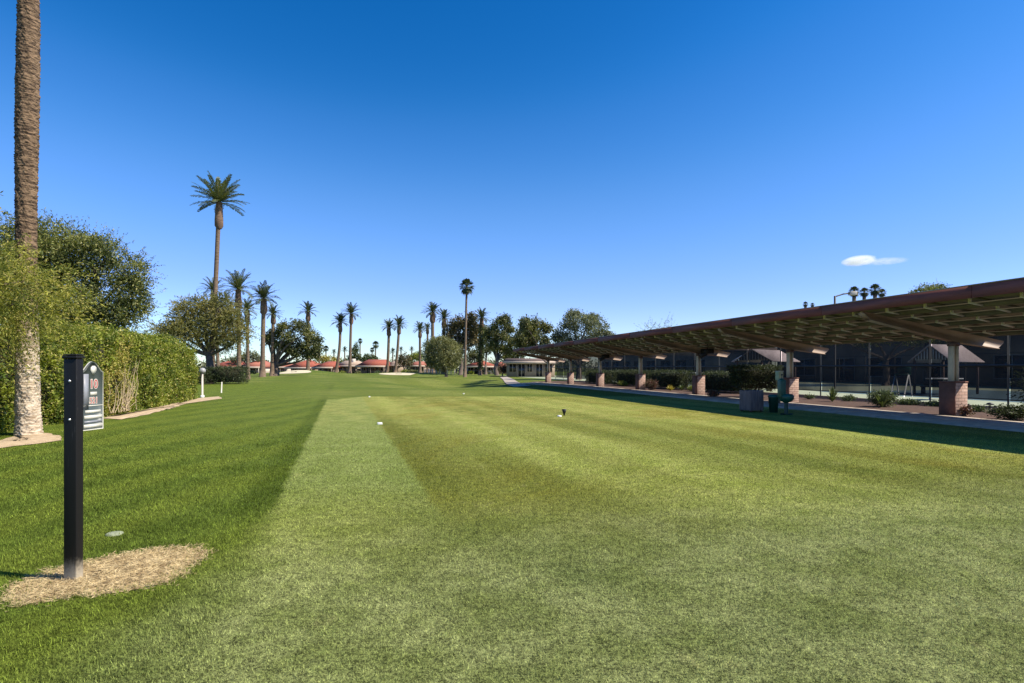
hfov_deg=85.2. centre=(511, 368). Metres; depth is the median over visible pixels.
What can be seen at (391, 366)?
ranch house
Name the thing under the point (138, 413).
bare soil
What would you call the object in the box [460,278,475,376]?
fan palm
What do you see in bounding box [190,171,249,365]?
date palm
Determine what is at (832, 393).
spiky plant
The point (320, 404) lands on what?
ground
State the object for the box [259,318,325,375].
broadleaf tree
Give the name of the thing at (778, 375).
utility box
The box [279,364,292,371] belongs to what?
ranch house
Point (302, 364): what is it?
ranch house
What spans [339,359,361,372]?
ranch house
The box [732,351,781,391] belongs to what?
shade shelter
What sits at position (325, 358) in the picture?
garden tree
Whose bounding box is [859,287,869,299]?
fan palm
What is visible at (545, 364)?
window
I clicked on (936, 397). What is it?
court surface
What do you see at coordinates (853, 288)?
fan palm
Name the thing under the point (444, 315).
date palm
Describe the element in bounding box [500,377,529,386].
path
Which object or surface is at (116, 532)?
valve cover
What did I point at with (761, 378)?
topiary bush
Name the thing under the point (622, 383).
shrub
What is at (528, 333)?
tree
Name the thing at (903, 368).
tennis fence
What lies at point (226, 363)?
ranch house
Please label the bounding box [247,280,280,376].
date palm
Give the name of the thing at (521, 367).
sliding door
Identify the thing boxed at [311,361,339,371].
ranch house
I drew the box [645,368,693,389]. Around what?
clipped hedge box
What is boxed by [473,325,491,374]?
pine tree
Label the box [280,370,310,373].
sand bunker
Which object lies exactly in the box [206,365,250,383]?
clipped hedge box
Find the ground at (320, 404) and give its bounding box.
[0,368,1023,682]
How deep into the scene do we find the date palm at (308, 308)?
129.56 m
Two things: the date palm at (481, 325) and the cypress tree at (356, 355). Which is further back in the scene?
the cypress tree at (356, 355)
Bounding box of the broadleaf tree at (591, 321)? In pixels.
[549,307,615,379]
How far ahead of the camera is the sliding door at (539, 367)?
93.97 m
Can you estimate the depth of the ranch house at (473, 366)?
137.91 m
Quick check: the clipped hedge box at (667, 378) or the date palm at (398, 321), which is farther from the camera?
the date palm at (398, 321)
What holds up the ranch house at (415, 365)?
on the ground at (320, 404)
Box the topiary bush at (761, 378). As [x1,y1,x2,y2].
[725,363,784,391]
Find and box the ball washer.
[777,374,793,414]
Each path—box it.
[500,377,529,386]
[522,382,1023,431]
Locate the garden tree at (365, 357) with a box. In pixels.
[359,352,377,361]
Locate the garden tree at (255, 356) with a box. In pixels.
[228,350,265,363]
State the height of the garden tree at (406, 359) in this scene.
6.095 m
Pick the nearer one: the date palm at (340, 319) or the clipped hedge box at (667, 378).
the clipped hedge box at (667, 378)
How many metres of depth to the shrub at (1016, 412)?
15.82 m
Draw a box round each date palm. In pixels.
[12,0,43,435]
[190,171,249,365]
[198,276,225,366]
[220,268,258,366]
[241,297,262,378]
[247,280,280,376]
[266,304,282,375]
[296,301,318,369]
[331,312,348,372]
[340,302,361,372]
[381,318,396,372]
[390,315,407,372]
[412,321,427,372]
[421,302,441,371]
[422,322,430,371]
[437,308,451,373]
[472,307,489,374]
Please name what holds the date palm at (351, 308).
on the ground at (320, 404)
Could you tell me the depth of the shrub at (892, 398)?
21.21 m
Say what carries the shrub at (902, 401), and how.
on the planting bed
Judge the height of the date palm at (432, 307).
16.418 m
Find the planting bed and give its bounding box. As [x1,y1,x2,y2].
[536,381,1023,421]
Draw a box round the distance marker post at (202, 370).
[199,368,205,396]
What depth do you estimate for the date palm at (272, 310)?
94.75 m
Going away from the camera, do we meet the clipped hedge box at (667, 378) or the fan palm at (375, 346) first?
the clipped hedge box at (667, 378)
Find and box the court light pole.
[834,291,856,303]
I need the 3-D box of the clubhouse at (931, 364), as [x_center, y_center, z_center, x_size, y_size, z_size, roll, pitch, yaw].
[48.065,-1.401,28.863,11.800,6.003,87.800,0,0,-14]
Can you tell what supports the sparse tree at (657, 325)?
on the ground at (320, 404)
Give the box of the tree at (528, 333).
[509,313,553,371]
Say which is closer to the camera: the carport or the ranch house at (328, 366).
the carport
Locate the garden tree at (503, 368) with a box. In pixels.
[498,362,506,375]
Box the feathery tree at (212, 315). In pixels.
[135,290,268,383]
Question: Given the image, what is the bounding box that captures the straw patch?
[3,548,203,604]
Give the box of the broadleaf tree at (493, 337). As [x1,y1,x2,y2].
[480,311,516,375]
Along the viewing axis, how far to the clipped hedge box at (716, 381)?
34.10 m
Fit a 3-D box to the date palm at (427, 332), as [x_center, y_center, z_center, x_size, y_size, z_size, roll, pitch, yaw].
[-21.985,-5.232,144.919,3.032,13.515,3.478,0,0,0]
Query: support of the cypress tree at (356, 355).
on the ground at (320, 404)
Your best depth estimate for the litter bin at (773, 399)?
18.73 m
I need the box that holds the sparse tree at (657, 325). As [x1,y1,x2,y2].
[637,317,677,330]
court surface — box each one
[525,376,1022,406]
[816,390,1023,402]
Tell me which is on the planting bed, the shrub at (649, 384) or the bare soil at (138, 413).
the shrub at (649, 384)
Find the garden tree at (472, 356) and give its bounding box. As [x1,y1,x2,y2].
[463,349,484,362]
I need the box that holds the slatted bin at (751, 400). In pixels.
[739,390,763,411]
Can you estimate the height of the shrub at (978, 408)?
0.346 m
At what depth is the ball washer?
17.85 m
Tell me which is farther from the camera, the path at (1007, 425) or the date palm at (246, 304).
the date palm at (246, 304)
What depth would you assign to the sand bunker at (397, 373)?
116.52 m
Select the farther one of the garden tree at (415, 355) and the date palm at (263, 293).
the garden tree at (415, 355)
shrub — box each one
[617,380,629,385]
[642,379,658,389]
[707,390,720,395]
[803,392,817,398]
[839,394,857,400]
[865,388,899,406]
[896,398,923,404]
[923,400,938,405]
[958,403,975,416]
[968,404,988,411]
[982,403,1023,420]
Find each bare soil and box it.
[0,433,61,447]
[104,396,220,418]
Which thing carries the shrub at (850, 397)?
on the planting bed
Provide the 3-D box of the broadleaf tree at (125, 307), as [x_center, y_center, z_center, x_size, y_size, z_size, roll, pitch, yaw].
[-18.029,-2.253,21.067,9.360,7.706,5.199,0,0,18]
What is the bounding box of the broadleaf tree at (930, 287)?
[907,279,952,379]
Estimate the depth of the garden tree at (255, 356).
149.02 m
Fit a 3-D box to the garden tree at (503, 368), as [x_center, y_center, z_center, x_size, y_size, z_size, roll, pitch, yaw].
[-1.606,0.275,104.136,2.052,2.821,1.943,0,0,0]
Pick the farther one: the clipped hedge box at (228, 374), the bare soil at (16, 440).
the clipped hedge box at (228, 374)
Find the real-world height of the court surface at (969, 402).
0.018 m
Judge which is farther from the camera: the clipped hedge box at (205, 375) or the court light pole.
the clipped hedge box at (205, 375)
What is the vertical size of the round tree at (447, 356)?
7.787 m
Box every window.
[509,364,515,371]
[527,364,531,371]
[545,364,551,371]
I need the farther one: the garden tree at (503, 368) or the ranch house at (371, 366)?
the ranch house at (371, 366)
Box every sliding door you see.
[518,364,524,376]
[536,364,542,376]
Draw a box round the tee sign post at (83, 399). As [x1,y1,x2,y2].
[62,354,102,580]
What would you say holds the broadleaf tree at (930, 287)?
on the ground at (320, 404)
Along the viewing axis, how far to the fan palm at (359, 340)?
189.88 m
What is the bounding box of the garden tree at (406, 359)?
[398,351,413,369]
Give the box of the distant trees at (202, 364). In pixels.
[196,355,563,371]
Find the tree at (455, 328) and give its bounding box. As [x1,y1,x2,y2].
[440,310,478,374]
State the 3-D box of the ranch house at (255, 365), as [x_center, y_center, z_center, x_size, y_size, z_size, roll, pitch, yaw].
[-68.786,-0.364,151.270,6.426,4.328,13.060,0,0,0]
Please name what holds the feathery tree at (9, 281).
on the ground at (320, 404)
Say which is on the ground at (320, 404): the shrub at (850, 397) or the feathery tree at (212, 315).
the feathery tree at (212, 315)
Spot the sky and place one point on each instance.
(633, 163)
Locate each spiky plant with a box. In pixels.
[826,387,838,401]
[870,390,889,406]
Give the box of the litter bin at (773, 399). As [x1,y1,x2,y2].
[768,394,778,412]
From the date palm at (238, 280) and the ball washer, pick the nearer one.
the ball washer
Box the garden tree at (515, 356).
[500,351,525,362]
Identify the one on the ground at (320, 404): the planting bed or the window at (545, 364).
the planting bed
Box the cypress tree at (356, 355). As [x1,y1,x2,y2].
[346,342,361,360]
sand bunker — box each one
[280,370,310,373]
[380,373,415,374]
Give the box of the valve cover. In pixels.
[105,531,123,536]
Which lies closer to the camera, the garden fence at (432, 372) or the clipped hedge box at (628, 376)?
the clipped hedge box at (628, 376)
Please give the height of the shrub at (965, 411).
0.471 m
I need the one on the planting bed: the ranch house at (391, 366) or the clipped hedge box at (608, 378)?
the clipped hedge box at (608, 378)
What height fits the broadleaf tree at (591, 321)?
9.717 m
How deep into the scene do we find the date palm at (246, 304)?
73.82 m
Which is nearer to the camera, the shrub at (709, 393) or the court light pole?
the shrub at (709, 393)
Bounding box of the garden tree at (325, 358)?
[316,353,339,362]
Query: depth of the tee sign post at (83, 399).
3.87 m
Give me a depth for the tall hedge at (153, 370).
17.99 m
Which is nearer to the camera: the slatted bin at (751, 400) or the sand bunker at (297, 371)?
the slatted bin at (751, 400)
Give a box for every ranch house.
[205,360,244,368]
[243,360,269,372]
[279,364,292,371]
[284,360,319,370]
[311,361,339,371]
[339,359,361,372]
[355,359,390,372]
[389,361,405,372]
[405,361,429,372]
[463,361,493,373]
[503,358,555,376]
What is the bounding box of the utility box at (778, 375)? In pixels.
[775,371,782,402]
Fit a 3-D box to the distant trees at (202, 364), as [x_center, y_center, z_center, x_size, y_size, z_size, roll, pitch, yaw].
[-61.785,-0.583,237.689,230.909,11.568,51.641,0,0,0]
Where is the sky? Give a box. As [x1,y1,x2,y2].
[0,0,1023,366]
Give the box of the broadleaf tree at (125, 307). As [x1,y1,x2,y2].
[0,207,167,332]
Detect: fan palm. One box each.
[358,338,362,355]
[373,341,378,357]
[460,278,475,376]
[849,286,860,300]
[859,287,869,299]
[868,283,881,297]
[878,289,886,296]
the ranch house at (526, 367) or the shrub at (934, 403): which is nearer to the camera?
the shrub at (934, 403)
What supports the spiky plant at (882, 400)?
on the planting bed
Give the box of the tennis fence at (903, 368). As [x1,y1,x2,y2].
[550,335,1023,405]
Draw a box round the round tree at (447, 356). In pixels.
[420,334,463,376]
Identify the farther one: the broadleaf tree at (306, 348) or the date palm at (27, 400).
the broadleaf tree at (306, 348)
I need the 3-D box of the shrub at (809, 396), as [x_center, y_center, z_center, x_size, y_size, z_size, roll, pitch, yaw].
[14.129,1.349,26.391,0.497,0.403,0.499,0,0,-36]
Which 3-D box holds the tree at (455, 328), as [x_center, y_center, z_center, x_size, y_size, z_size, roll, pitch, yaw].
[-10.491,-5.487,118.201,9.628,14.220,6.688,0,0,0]
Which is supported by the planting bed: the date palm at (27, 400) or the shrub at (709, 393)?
the shrub at (709, 393)
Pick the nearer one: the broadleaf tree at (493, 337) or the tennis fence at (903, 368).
the tennis fence at (903, 368)
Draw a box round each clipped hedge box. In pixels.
[194,366,213,383]
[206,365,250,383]
[584,369,616,383]
[611,368,650,386]
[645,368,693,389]
[701,370,754,393]
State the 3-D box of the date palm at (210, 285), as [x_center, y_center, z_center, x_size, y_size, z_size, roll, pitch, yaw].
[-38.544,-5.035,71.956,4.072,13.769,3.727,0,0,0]
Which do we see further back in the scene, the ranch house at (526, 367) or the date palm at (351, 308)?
the date palm at (351, 308)
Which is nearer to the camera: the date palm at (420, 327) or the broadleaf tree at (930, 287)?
the broadleaf tree at (930, 287)
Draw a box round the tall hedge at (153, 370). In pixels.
[0,316,199,432]
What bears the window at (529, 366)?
in the ranch house at (526, 367)
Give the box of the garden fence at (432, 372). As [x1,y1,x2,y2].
[425,369,454,373]
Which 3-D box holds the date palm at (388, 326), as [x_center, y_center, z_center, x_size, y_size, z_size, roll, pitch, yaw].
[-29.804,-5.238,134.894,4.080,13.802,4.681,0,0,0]
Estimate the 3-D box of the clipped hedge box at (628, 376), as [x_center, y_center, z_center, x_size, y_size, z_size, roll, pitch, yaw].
[9.885,0.784,46.392,1.473,1.600,5.532,0,0,-14]
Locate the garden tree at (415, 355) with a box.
[408,351,423,362]
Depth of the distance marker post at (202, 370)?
28.66 m
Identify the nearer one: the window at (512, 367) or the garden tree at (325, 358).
the window at (512, 367)
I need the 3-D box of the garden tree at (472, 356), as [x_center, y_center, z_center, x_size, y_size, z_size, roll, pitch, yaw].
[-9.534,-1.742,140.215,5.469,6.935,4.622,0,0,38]
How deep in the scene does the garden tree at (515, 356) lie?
117.49 m
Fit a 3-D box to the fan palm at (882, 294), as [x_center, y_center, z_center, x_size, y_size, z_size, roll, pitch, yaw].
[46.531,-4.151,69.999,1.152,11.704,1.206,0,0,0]
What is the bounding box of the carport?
[513,277,1023,415]
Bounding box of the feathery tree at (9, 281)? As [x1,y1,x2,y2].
[0,191,113,400]
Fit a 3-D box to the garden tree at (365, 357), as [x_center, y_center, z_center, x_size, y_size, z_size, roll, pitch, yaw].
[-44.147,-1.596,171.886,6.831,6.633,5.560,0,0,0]

